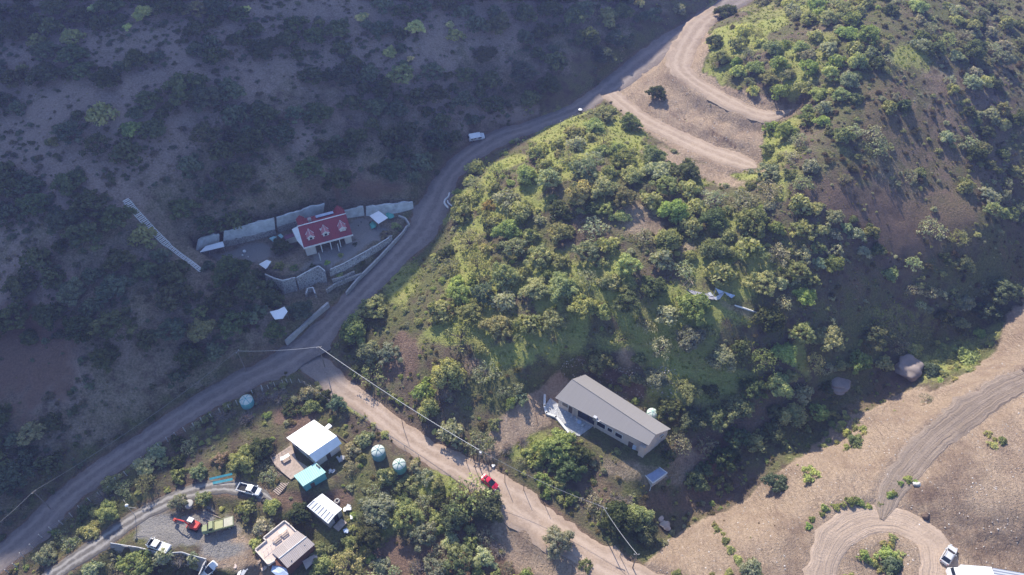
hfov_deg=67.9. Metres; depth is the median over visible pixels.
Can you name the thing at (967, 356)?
shrub
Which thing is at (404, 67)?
tree
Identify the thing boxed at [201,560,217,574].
white van
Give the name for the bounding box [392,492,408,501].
shrub
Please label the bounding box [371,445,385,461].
water tank
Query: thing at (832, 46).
tree
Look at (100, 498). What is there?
dry shrub
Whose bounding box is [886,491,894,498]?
shrub
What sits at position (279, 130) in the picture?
tree
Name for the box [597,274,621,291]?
shrub
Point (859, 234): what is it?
shrub
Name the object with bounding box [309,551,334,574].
shrub
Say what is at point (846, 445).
shrub
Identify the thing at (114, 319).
tree
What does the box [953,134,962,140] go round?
grey shrub
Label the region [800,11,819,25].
tree
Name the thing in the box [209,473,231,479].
metal sheet
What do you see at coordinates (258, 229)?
retaining wall
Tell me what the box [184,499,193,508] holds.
well cover
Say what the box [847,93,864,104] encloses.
shrub
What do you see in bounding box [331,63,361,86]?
tree
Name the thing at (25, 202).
tree
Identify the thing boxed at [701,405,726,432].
tree
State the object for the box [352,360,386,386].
tree
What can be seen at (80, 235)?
tree
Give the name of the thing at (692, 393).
tree
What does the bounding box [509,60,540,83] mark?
tree
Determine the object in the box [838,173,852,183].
grey shrub
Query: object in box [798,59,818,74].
tree
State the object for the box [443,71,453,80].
shrub
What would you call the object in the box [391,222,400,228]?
shrub
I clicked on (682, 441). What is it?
grey shrub
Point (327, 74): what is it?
shrub
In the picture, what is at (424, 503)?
grey shrub
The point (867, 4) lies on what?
tree
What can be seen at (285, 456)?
garden table
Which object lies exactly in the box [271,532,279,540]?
terrace table
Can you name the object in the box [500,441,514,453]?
dry shrub
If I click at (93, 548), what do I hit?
driveway
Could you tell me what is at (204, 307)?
shrub
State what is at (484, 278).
shrub
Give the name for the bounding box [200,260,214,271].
shrub
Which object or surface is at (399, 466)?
water tank
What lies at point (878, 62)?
shrub
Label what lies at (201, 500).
tree
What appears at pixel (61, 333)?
shrub
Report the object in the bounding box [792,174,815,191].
grey shrub
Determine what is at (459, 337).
tree
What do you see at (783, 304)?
grey shrub
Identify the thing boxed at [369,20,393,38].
tree
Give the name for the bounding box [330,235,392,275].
terrace wall
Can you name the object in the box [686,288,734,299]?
collapsed tent
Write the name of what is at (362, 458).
shrub
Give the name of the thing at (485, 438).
grey shrub
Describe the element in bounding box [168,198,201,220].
tree
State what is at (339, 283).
terrace wall
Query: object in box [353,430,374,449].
shrub
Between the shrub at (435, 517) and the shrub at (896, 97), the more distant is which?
the shrub at (896, 97)
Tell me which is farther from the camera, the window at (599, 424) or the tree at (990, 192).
the tree at (990, 192)
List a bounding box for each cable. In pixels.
[36,351,236,489]
[319,347,478,449]
[480,450,602,506]
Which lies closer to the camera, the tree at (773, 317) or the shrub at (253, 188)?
the tree at (773, 317)
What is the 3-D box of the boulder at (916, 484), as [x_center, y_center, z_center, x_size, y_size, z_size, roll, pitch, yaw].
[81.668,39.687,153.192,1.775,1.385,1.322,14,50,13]
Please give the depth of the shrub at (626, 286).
175.01 m
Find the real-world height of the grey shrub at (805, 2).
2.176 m
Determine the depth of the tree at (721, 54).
215.87 m
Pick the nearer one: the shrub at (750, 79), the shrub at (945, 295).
the shrub at (945, 295)
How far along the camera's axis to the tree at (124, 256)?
178.83 m
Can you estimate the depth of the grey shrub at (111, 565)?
155.66 m
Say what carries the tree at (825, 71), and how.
on the hillside
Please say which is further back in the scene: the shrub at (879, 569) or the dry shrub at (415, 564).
the dry shrub at (415, 564)
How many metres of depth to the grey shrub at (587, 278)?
177.41 m
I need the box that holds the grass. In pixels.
[0,0,1023,574]
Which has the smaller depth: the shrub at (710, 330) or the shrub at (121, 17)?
the shrub at (710, 330)
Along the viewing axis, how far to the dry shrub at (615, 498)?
160.20 m
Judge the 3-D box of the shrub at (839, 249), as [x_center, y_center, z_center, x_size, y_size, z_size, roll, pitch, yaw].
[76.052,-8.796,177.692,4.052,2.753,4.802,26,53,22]
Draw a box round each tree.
[0,59,6,73]
[0,67,25,87]
[0,91,12,106]
[0,174,20,197]
[0,272,38,303]
[0,300,29,331]
[0,402,12,427]
[0,459,37,495]
[13,175,45,193]
[14,193,53,215]
[16,420,46,445]
[24,60,62,85]
[28,41,62,60]
[28,301,66,331]
[32,541,56,565]
[38,0,69,16]
[43,206,82,235]
[48,168,86,195]
[49,119,89,144]
[53,43,90,62]
[55,276,87,306]
[58,5,97,23]
[60,218,108,253]
[62,314,97,343]
[66,61,96,79]
[68,189,106,217]
[78,131,112,157]
[86,305,137,340]
[87,344,121,373]
[88,68,121,88]
[92,0,127,11]
[93,204,138,231]
[93,273,133,304]
[93,499,118,522]
[100,248,137,271]
[115,549,157,574]
[122,48,150,72]
[131,5,152,21]
[131,260,162,281]
[132,88,163,109]
[132,454,160,474]
[135,473,156,494]
[136,116,167,137]
[150,317,187,340]
[152,0,186,14]
[154,282,195,312]
[160,71,210,105]
[167,493,187,509]
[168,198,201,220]
[172,341,207,370]
[180,20,208,37]
[181,0,206,17]
[185,317,217,342]
[188,85,222,113]
[188,120,221,142]
[189,462,206,480]
[193,215,223,234]
[194,491,211,505]
[195,181,228,202]
[201,46,230,65]
[204,285,237,313]
[211,254,252,287]
[216,77,246,100]
[216,309,250,339]
[220,161,256,189]
[225,6,249,21]
[228,443,253,472]
[231,129,265,153]
[232,269,267,300]
[245,37,274,58]
[248,102,280,125]
[248,437,274,463]
[261,288,285,308]
[263,319,286,339]
[264,123,295,146]
[270,237,292,254]
[272,28,300,46]
[282,501,310,524]
[283,15,310,32]
[284,105,310,123]
[286,299,314,319]
[290,156,325,177]
[296,66,323,84]
[299,26,324,44]
[302,101,334,124]
[315,140,347,158]
[322,18,350,36]
[326,393,347,410]
[327,543,364,574]
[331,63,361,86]
[339,312,366,345]
[342,127,368,149]
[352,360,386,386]
[355,294,386,318]
[355,340,381,363]
[355,523,384,551]
[357,490,397,530]
[362,96,387,115]
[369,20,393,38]
[370,77,393,98]
[375,342,402,365]
[379,158,406,183]
[383,98,409,117]
[385,63,413,83]
[388,497,426,529]
[389,2,411,16]
[391,121,419,141]
[405,19,425,32]
[406,520,436,552]
[415,61,446,80]
[417,396,439,421]
[420,84,450,102]
[422,126,448,150]
[422,553,450,574]
[430,357,467,389]
[439,499,476,533]
[441,321,477,352]
[442,542,480,574]
[444,284,473,305]
[447,473,498,515]
[451,90,477,107]
[453,227,481,250]
[454,67,479,81]
[454,297,483,323]
[463,486,504,522]
[464,251,493,273]
[465,176,484,191]
[469,281,494,304]
[471,45,498,63]
[475,95,505,113]
[477,315,512,339]
[483,161,511,180]
[485,11,511,35]
[489,261,524,290]
[490,218,523,240]
[498,237,528,255]
[503,0,522,3]
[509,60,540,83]
[514,2,537,22]
[516,163,538,185]
[517,277,551,299]
[523,243,554,267]
[526,144,548,162]
[532,427,577,464]
[534,22,553,39]
[534,166,561,186]
[541,307,570,330]
[541,524,574,560]
[547,220,575,244]
[548,271,580,302]
[554,459,587,483]
[556,147,580,168]
[560,442,595,466]
[562,124,586,138]
[563,6,587,27]
[564,179,591,204]
[566,157,599,182]
[566,292,598,320]
[571,0,595,17]
[571,240,599,261]
[573,26,600,49]
[582,348,617,375]
[583,116,606,134]
[587,105,614,123]
[590,175,620,197]
[592,45,616,63]
[595,132,612,146]
[598,500,641,535]
[604,29,628,45]
[609,147,638,167]
[610,327,638,349]
[612,289,642,313]
[613,2,634,20]
[613,186,638,206]
[614,252,642,274]
[615,0,634,4]
[618,111,643,129]
[619,165,647,183]
[625,502,654,532]
[634,520,658,546]
[639,274,668,301]
[641,161,670,178]
[642,144,667,164]
[644,85,665,100]
[644,366,671,389]
[649,175,678,194]
[649,335,674,360]
[653,228,683,250]
[655,198,689,224]
[656,397,685,423]
[671,158,701,181]
[674,324,706,352]
[675,292,712,325]
[675,378,702,405]
[679,405,708,431]
[683,465,707,492]
[698,206,729,228]
[698,237,732,258]
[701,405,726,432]
[704,343,736,372]
[706,34,723,48]
[708,446,742,472]
[709,49,731,63]
[713,4,737,18]
[723,393,755,422]
[723,426,751,448]
[732,206,769,238]
[738,377,768,399]
[741,270,776,296]
[744,60,765,74]
[747,162,782,182]
[748,347,778,371]
[749,25,763,38]
[752,305,787,335]
[755,0,770,6]
[758,70,781,84]
[758,417,785,444]
[760,472,788,491]
[761,39,785,54]
[761,121,778,135]
[764,371,793,397]
[769,342,797,366]
[774,0,787,5]
[774,121,799,139]
[777,402,807,427]
[784,259,811,278]
[787,132,807,148]
[788,218,814,240]
[788,320,815,343]
[791,287,816,306]
[792,40,810,52]
[796,49,816,60]
[796,111,815,126]
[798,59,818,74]
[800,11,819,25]
[804,352,824,374]
[807,0,828,10]
[807,86,827,101]
[809,324,845,352]
[809,402,829,421]
[818,9,841,24]
[819,41,837,56]
[821,64,841,80]
[824,254,844,272]
[830,87,851,100]
[830,128,856,143]
[833,0,852,14]
[834,26,858,40]
[839,70,859,87]
[841,10,861,27]
[846,51,868,69]
[849,348,872,374]
[855,0,874,9]
[856,26,879,44]
[861,322,895,350]
[909,0,929,13]
[916,216,948,240]
[925,40,946,54]
[933,309,955,324]
[938,32,956,45]
[947,228,971,245]
[954,255,975,272]
[955,29,973,39]
[961,39,987,58]
[962,18,981,30]
[962,73,985,89]
[965,145,988,161]
[972,300,1003,320]
[975,126,996,139]
[978,187,1000,202]
[982,201,1004,216]
[988,277,1023,304]
[990,50,1016,65]
[995,40,1016,52]
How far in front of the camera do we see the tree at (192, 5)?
210.59 m
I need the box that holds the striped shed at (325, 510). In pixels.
[307,494,346,530]
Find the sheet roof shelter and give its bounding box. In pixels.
[993,568,1023,574]
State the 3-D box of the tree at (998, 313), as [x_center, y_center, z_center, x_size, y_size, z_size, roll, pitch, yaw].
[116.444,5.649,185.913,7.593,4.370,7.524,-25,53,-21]
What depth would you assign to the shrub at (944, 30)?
208.67 m
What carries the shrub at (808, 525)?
on the hillside
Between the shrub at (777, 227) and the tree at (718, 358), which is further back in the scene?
the shrub at (777, 227)
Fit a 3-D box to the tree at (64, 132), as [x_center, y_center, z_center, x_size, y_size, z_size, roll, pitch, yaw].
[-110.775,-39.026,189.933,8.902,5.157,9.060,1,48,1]
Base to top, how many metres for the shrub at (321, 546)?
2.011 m
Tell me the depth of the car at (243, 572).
151.99 m
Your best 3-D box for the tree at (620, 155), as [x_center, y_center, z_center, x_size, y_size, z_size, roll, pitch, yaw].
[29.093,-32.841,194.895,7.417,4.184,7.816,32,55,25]
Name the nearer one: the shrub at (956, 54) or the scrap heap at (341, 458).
the scrap heap at (341, 458)
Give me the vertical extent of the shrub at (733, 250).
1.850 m
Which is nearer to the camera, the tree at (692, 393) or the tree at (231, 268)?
the tree at (692, 393)
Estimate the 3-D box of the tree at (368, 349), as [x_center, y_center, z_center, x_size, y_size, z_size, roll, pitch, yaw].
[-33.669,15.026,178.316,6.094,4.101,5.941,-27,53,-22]
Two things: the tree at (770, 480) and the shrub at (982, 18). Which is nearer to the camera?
the tree at (770, 480)
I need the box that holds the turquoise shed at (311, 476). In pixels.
[294,463,326,490]
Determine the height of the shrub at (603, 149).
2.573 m
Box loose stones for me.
[559,64,1023,573]
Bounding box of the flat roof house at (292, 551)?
[254,520,317,573]
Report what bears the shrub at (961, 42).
on the hillside
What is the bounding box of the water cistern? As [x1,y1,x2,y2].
[645,467,666,486]
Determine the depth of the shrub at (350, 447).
166.34 m
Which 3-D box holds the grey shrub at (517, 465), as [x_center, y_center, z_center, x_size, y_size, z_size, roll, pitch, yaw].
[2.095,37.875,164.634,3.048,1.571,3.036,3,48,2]
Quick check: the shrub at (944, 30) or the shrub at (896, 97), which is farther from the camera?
the shrub at (944, 30)
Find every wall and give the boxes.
[110,543,206,570]
[196,233,218,252]
[198,560,205,574]
[223,217,276,246]
[265,274,297,293]
[276,203,324,231]
[296,265,327,289]
[305,287,316,296]
[326,273,361,293]
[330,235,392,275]
[332,271,354,282]
[344,206,363,217]
[366,201,413,215]
[543,394,568,432]
[734,305,756,312]
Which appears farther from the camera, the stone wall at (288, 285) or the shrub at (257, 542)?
the stone wall at (288, 285)
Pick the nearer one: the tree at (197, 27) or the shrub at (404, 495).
the shrub at (404, 495)
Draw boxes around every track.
[602,91,756,170]
[665,6,793,122]
[802,505,958,574]
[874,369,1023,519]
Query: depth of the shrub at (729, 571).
147.78 m
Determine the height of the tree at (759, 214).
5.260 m
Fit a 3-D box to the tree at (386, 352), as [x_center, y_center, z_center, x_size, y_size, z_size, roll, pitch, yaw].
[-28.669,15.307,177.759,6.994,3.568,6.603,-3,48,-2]
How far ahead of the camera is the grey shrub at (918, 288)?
182.07 m
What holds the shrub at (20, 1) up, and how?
on the hillside
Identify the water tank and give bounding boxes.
[239,394,254,409]
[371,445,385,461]
[392,458,406,474]
[647,408,657,418]
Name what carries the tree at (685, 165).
on the hillside
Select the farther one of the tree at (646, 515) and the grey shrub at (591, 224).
the grey shrub at (591, 224)
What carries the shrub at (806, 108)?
on the hillside
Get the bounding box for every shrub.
[14,0,29,2]
[19,328,38,345]
[44,137,58,146]
[49,329,66,338]
[51,238,68,255]
[52,526,70,547]
[61,535,79,552]
[75,503,95,526]
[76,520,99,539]
[81,559,105,574]
[86,4,98,12]
[92,489,110,505]
[98,66,111,69]
[100,473,122,494]
[106,551,126,570]
[112,479,133,498]
[113,13,128,23]
[117,121,141,137]
[122,23,131,30]
[124,105,144,118]
[145,441,166,459]
[157,460,167,469]
[167,453,186,469]
[169,435,186,449]
[170,467,189,484]
[173,545,185,566]
[180,434,196,456]
[186,551,199,564]
[190,304,209,317]
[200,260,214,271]
[201,411,214,423]
[209,451,229,468]
[212,408,228,422]
[236,409,255,424]
[248,184,264,192]
[248,535,263,554]
[252,516,275,536]
[254,389,266,403]
[255,457,269,474]
[258,464,277,483]
[263,498,281,514]
[268,386,288,403]
[273,261,283,270]
[281,399,301,417]
[289,264,298,270]
[297,383,319,402]
[299,398,324,415]
[309,540,327,557]
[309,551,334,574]
[315,389,331,404]
[322,70,333,81]
[327,541,338,554]
[340,534,361,553]
[343,458,359,478]
[344,441,361,459]
[348,364,361,377]
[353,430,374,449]
[354,510,364,522]
[355,12,368,21]
[355,453,366,463]
[361,551,371,560]
[366,480,383,497]
[368,557,390,574]
[376,468,398,485]
[380,230,391,238]
[382,44,396,57]
[387,565,400,574]
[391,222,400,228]
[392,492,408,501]
[393,474,419,494]
[406,460,420,472]
[406,557,423,574]
[407,56,414,60]
[414,467,434,487]
[414,490,431,516]
[421,106,435,117]
[428,509,445,525]
[429,542,445,559]
[430,476,444,489]
[431,488,450,508]
[435,524,445,534]
[438,255,460,277]
[440,530,461,548]
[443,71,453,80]
[444,102,455,110]
[445,20,454,28]
[447,274,464,288]
[451,188,460,194]
[458,442,467,450]
[462,174,475,185]
[462,429,496,456]
[462,536,480,552]
[465,278,477,286]
[468,544,498,568]
[472,355,502,383]
[472,567,484,574]
[474,525,496,547]
[477,275,491,282]
[478,243,494,256]
[481,199,495,210]
[488,418,502,431]
[489,539,506,558]
[490,568,500,574]
[495,385,513,398]
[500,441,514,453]
[501,561,514,574]
[514,392,528,406]
[516,435,529,448]
[516,457,527,468]
[521,441,546,467]
[523,228,542,242]
[534,471,550,487]
[540,269,552,279]
[546,463,555,472]
[547,194,558,201]
[548,479,566,494]
[553,149,565,157]
[553,166,562,175]
[563,489,581,507]
[574,267,599,289]
[577,557,592,573]
[578,215,611,240]
[579,489,605,509]
[582,151,605,163]
[584,199,600,214]
[591,144,609,156]
[592,506,606,523]
[596,201,612,216]
[596,257,609,267]
[596,303,610,319]
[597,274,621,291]
[601,165,620,179]
[605,491,622,501]
[608,141,626,155]
[608,210,632,221]
[617,374,631,386]
[619,282,635,291]
[622,495,635,504]
[629,372,645,385]
[630,352,646,365]
[633,228,655,246]
[634,0,644,7]
[636,319,660,333]
[641,183,655,192]
[662,431,691,454]
[665,160,677,171]
[671,260,695,279]
[671,569,681,574]
[691,432,720,458]
[698,460,714,477]
[700,189,728,208]
[701,383,720,400]
[703,325,716,336]
[713,526,721,533]
[716,491,722,497]
[718,227,736,243]
[721,537,730,546]
[724,567,733,574]
[726,245,739,257]
[726,545,736,554]
[728,65,747,76]
[729,188,759,209]
[730,56,742,65]
[733,554,742,566]
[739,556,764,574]
[743,47,755,59]
[744,181,756,190]
[745,77,755,85]
[746,85,759,96]
[753,38,766,46]
[758,179,783,201]
[759,143,775,156]
[763,200,776,211]
[767,220,787,235]
[767,241,790,267]
[773,277,788,290]
[774,294,791,310]
[779,151,802,165]
[780,68,795,78]
[782,167,797,178]
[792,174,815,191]
[793,244,811,264]
[796,0,807,4]
[800,104,815,112]
[801,464,821,482]
[802,158,819,174]
[805,424,810,432]
[805,522,812,529]
[807,274,821,284]
[808,202,825,215]
[808,516,815,522]
[809,240,827,253]
[811,115,831,127]
[811,257,826,268]
[813,224,831,236]
[817,380,833,393]
[817,442,827,447]
[821,364,835,374]
[821,504,830,511]
[823,124,835,134]
[825,208,844,226]
[825,437,831,443]
[826,228,842,240]
[826,242,843,257]
[829,410,836,416]
[830,503,840,510]
[834,359,850,370]
[835,425,844,432]
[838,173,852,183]
[838,420,847,426]
[839,223,852,232]
[842,413,850,419]
[843,429,851,436]
[843,443,849,450]
[844,497,854,506]
[846,123,863,136]
[846,227,866,241]
[847,0,857,4]
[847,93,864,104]
[847,433,863,448]
[851,71,862,79]
[852,417,860,423]
[852,423,858,431]
[855,497,865,508]
[855,549,872,562]
[856,245,871,258]
[857,125,883,142]
[858,425,866,430]
[863,45,881,57]
[863,137,893,157]
[863,223,880,239]
[868,55,885,68]
[869,242,887,256]
[869,558,878,566]
[870,39,889,53]
[873,544,897,559]
[877,565,883,572]
[879,54,894,63]
[879,539,886,545]
[880,267,898,282]
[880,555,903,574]
[881,100,897,114]
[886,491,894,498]
[888,533,898,541]
[888,541,894,547]
[890,92,901,101]
[891,0,905,4]
[896,99,911,112]
[896,549,906,560]
[903,475,911,484]
[904,169,917,182]
[904,284,925,294]
[905,256,923,271]
[905,344,923,357]
[913,13,927,23]
[914,29,933,39]
[914,166,926,178]
[915,301,927,309]
[919,393,932,402]
[921,22,938,33]
[923,361,944,378]
[924,286,943,297]
[937,253,953,265]
[937,377,944,382]
[938,130,955,142]
[938,291,947,299]
[939,371,948,377]
[942,2,951,8]
[942,28,953,38]
[943,354,952,359]
[944,75,956,84]
[945,359,954,364]
[946,83,959,95]
[946,292,962,304]
[948,316,970,328]
[948,350,957,357]
[949,15,965,25]
[949,49,964,60]
[951,344,981,365]
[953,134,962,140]
[955,40,964,46]
[955,295,975,310]
[957,0,971,5]
[959,105,976,119]
[964,135,980,147]
[967,66,984,76]
[970,15,986,28]
[971,1,980,7]
[973,6,987,15]
[973,118,981,124]
[973,327,986,338]
[977,141,993,153]
[983,26,998,37]
[983,158,998,170]
[983,430,992,438]
[984,2,1000,13]
[985,441,998,449]
[988,43,1001,51]
[992,79,1003,90]
[993,193,1001,202]
[994,10,1013,16]
[996,102,1012,115]
[996,117,1011,131]
[996,147,1010,161]
[998,189,1011,202]
[998,436,1006,445]
[999,207,1013,219]
[1001,176,1012,188]
[1007,206,1019,221]
[1008,164,1023,178]
[1015,201,1023,214]
[1017,40,1023,52]
[1018,287,1023,296]
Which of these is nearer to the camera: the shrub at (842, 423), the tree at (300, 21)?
the shrub at (842, 423)
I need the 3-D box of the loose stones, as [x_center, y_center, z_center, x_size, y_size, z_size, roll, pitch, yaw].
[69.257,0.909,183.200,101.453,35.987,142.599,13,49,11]
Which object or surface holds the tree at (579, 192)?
on the hillside
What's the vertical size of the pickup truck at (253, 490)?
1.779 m
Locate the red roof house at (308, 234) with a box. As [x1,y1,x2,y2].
[284,206,352,255]
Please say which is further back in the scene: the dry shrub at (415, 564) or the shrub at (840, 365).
the shrub at (840, 365)
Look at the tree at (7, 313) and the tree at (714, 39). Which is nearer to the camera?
the tree at (7, 313)
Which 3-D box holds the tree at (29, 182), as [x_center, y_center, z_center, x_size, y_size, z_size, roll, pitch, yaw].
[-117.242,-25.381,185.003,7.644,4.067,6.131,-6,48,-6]
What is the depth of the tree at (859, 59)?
197.29 m
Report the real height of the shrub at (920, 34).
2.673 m
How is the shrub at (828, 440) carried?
on the hillside
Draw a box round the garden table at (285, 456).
[281,453,289,459]
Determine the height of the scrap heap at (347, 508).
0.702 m
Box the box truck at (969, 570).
[946,565,993,574]
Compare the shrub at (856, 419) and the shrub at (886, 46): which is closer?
the shrub at (856, 419)
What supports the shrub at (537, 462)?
on the hillside
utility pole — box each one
[32,490,50,508]
[476,449,481,467]
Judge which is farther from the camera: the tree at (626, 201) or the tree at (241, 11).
the tree at (241, 11)
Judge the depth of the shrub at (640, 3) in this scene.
242.36 m
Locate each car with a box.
[237,568,247,574]
[480,473,498,490]
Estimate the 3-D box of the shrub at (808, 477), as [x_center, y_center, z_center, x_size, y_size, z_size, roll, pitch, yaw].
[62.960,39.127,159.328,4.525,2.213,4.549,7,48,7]
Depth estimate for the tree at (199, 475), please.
163.48 m
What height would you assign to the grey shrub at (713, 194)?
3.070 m
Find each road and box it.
[0,0,753,572]
[299,355,663,574]
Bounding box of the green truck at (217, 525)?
[202,516,233,535]
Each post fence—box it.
[4,400,237,572]
[261,379,329,401]
[348,407,418,455]
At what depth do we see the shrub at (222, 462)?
165.70 m
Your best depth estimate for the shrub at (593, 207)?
185.65 m
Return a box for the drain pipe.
[443,192,449,207]
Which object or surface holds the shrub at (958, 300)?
on the hillside
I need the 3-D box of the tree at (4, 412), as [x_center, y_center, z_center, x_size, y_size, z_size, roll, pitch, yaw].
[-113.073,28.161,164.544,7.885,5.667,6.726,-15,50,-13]
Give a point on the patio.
(568, 421)
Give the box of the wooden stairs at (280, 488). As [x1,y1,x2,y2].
[273,482,288,494]
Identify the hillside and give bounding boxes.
[0,0,1023,574]
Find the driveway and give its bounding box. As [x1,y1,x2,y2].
[41,480,271,574]
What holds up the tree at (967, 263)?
on the hillside
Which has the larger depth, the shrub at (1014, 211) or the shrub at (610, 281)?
the shrub at (1014, 211)
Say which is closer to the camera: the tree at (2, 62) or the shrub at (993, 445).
the shrub at (993, 445)
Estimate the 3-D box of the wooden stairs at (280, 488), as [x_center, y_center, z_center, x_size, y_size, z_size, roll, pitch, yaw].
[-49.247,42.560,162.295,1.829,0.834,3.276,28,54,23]
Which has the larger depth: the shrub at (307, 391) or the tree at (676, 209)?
the tree at (676, 209)
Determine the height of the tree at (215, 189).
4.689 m
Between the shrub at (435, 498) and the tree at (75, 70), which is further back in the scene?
the tree at (75, 70)
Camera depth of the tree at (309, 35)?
214.91 m
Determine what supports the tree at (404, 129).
on the hillside
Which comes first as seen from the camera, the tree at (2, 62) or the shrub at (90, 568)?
the shrub at (90, 568)
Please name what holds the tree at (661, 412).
on the hillside
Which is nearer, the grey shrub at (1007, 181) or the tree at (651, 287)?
the tree at (651, 287)
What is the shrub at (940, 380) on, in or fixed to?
on the hillside
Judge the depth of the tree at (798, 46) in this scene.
207.10 m
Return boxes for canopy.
[200,241,225,252]
[259,260,271,269]
[270,307,288,319]
[370,211,387,229]
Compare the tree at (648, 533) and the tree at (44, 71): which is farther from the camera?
the tree at (44, 71)
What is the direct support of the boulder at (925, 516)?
on the hillside
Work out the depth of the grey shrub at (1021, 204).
194.90 m
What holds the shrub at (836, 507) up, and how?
on the hillside
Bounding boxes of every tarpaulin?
[271,565,287,574]
[369,221,375,228]
[386,212,393,218]
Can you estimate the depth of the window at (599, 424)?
166.59 m
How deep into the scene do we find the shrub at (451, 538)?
155.89 m
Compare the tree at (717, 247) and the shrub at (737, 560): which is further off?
the tree at (717, 247)
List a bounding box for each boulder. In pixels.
[659,520,670,530]
[831,377,850,394]
[894,354,923,381]
[912,482,920,486]
[922,513,929,519]
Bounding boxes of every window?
[596,421,605,428]
[615,431,622,438]
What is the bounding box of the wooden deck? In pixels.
[270,444,307,478]
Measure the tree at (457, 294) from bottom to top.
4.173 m
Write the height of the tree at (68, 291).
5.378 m
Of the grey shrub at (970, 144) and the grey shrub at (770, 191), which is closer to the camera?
the grey shrub at (770, 191)
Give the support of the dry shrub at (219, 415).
on the hillside
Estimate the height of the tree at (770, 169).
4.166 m
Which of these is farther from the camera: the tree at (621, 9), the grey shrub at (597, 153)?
the tree at (621, 9)
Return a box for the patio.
[546,398,592,435]
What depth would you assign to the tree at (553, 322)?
174.17 m
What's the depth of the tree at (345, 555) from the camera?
152.00 m
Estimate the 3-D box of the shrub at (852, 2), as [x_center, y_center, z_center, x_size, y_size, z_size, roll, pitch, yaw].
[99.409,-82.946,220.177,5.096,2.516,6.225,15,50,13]
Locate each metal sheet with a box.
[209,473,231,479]
[213,478,232,483]
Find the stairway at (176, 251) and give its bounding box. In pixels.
[123,198,200,271]
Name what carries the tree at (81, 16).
on the hillside
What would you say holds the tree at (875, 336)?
on the hillside
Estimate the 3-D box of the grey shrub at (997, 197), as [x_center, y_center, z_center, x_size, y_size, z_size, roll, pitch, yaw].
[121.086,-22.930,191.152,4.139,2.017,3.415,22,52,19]
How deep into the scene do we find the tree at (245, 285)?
180.58 m
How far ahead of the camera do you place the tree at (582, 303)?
174.17 m
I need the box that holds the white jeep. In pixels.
[468,132,485,141]
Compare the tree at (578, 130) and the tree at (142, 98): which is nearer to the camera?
the tree at (142, 98)
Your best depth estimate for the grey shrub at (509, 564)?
153.05 m
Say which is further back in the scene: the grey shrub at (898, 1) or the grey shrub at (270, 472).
the grey shrub at (898, 1)
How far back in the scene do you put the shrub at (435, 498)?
160.43 m
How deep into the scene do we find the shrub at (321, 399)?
173.79 m
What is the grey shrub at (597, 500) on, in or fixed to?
on the hillside
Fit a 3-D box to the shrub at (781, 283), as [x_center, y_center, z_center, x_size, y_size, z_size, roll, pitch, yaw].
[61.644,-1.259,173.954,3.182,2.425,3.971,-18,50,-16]
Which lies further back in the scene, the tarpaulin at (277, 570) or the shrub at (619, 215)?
the shrub at (619, 215)
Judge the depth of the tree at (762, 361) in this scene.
169.50 m
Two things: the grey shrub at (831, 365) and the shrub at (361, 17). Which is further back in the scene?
the shrub at (361, 17)
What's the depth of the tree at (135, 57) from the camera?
198.22 m
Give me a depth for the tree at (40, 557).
155.44 m
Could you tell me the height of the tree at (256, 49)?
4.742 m
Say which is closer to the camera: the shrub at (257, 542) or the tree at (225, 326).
the shrub at (257, 542)
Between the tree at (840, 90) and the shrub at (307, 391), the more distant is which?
the tree at (840, 90)
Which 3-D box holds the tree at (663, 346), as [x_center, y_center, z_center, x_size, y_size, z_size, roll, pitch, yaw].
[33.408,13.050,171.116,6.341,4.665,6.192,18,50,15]
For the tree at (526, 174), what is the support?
on the hillside
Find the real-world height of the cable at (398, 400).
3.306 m
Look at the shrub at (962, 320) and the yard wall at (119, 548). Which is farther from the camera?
the shrub at (962, 320)
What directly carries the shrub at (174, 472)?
on the hillside
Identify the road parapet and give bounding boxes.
[285,302,329,344]
[346,215,409,294]
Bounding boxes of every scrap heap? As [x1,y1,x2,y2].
[336,455,344,462]
[343,504,350,511]
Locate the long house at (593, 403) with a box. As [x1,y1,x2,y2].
[555,375,669,457]
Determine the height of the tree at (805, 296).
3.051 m
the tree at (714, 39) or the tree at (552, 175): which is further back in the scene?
the tree at (714, 39)
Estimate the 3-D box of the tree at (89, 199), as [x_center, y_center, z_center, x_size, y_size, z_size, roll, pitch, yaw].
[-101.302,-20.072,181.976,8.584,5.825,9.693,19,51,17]
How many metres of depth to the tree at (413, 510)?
156.54 m
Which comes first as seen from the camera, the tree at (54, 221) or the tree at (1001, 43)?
the tree at (54, 221)
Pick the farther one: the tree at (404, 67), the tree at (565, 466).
the tree at (404, 67)
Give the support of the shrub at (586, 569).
on the hillside
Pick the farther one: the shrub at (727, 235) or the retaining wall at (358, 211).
the retaining wall at (358, 211)
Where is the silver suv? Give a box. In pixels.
[939,544,957,565]
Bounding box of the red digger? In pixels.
[173,517,201,532]
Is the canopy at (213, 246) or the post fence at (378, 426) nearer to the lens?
the post fence at (378, 426)
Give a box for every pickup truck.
[145,537,171,553]
[235,482,261,496]
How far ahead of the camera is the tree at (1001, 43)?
211.53 m
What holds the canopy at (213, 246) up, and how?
on the hillside
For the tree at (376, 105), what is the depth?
212.01 m
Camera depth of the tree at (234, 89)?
200.28 m
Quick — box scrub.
[0,0,1023,574]
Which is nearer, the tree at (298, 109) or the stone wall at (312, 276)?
the stone wall at (312, 276)
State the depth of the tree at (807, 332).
170.95 m
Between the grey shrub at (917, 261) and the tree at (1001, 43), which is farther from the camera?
the tree at (1001, 43)
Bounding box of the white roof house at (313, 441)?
[287,420,341,465]

